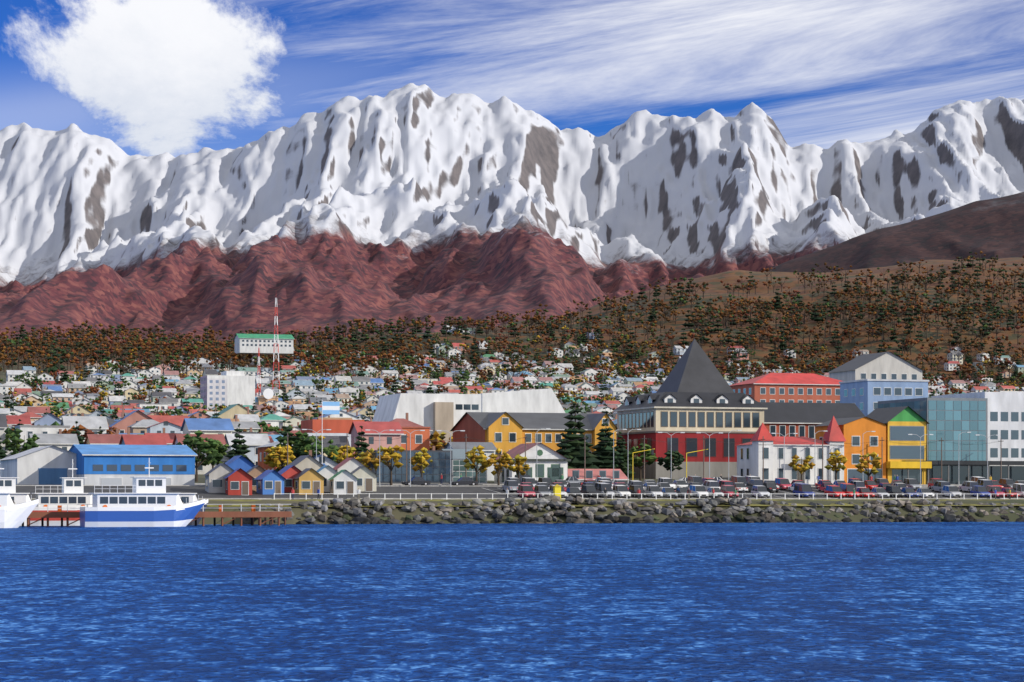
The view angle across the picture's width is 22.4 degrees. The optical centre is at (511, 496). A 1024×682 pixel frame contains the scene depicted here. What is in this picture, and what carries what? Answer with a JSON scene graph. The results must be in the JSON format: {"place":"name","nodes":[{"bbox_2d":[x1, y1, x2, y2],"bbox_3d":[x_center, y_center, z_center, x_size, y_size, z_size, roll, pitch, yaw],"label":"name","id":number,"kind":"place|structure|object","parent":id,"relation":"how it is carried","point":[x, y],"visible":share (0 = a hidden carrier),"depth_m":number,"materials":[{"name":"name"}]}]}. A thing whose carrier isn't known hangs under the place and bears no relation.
{"place":"outdoors","nodes":[
{"label":"outdoors","id":0,"kind":"place"},
{"bbox_2d":[0,83,1023,524],"bbox_3d":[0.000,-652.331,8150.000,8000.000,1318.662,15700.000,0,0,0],"label":"terrain","id":1,"kind":"structure","parent":0,"point":[412,201],"depth_m":7012.40,"materials":[{"name":"white snow"}]},
{"bbox_2d":[257,298,279,404],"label":"masts","id":2,"kind":"object","parent":1,"relation":"on","point":[267,395],"visible":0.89,"depth_m":1448.16,"materials":[{"name":"metal"}]},
{"bbox_2d":[203,455,378,494],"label":"huts","id":3,"kind":"object","parent":1,"relation":"on","point":[239,475],"visible":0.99,"depth_m":393.59,"materials":[{"name":"multicoloured paint"}]},
{"bbox_2d":[0,334,1023,484],"bbox_3d":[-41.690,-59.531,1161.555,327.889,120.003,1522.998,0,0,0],"label":"buildings","id":4,"kind":"structure","parent":1,"relation":"on","point":[884,395],"depth_m":488.87,"materials":[{"name":"multicoloured paint"}]},
{"bbox_2d":[0,325,1023,480],"bbox_3d":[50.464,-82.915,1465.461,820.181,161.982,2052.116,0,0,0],"label":"town houses","id":5,"kind":"structure","parent":1,"relation":"on","point":[139,425],"depth_m":1465.83,"materials":[{"name":"multicoloured paint"}]},
{"bbox_2d":[16,483,1023,506],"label":"road","id":6,"kind":"structure","parent":1,"relation":"on","point":[437,491],"depth_m":398.71,"materials":[{"name":"grey asphalt"}]},
{"bbox_2d":[274,402,1017,499],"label":"street furniture","id":7,"kind":"object","parent":6,"relation":"on","point":[330,407],"visible":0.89,"depth_m":432.79,"materials":[{"name":"paint"}]},
{"bbox_2d":[402,475,1023,497],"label":"cars","id":8,"kind":"object","parent":6,"relation":"on","point":[527,485],"visible":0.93,"depth_m":416.53,"materials":[{"name":"paint"}]},
{"bbox_2d":[238,495,1023,523],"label":"rocks","id":9,"kind":"object","parent":1,"relation":"on","point":[727,515],"visible":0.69,"depth_m":389.19,"materials":[{"name":"grey stone"}]},
{"bbox_2d":[0,522,1023,681],"bbox_3d":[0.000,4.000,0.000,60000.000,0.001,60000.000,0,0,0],"label":"water","id":10,"kind":"structure","parent":0,"point":[771,602],"depth_m":97.53,"materials":[{"name":"blue liquid"}]},
{"bbox_2d":[0,458,207,527],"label":"boats","id":11,"kind":"object","parent":10,"relation":"on","point":[149,501],"visible":0.92,"depth_m":339.74,"materials":[{"name":"paint"}]},
{"bbox_2d":[22,504,291,526],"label":"pier","id":12,"kind":"structure","parent":10,"relation":"in","point":[252,514],"depth_m":349.43,"materials":[{"name":"brown wood"}]},
{"bbox_2d":[0,0,1023,157],"label":"sky","id":13,"kind":"structure","parent":0,"point":[147,77],"materials":[{"name":"blue"}]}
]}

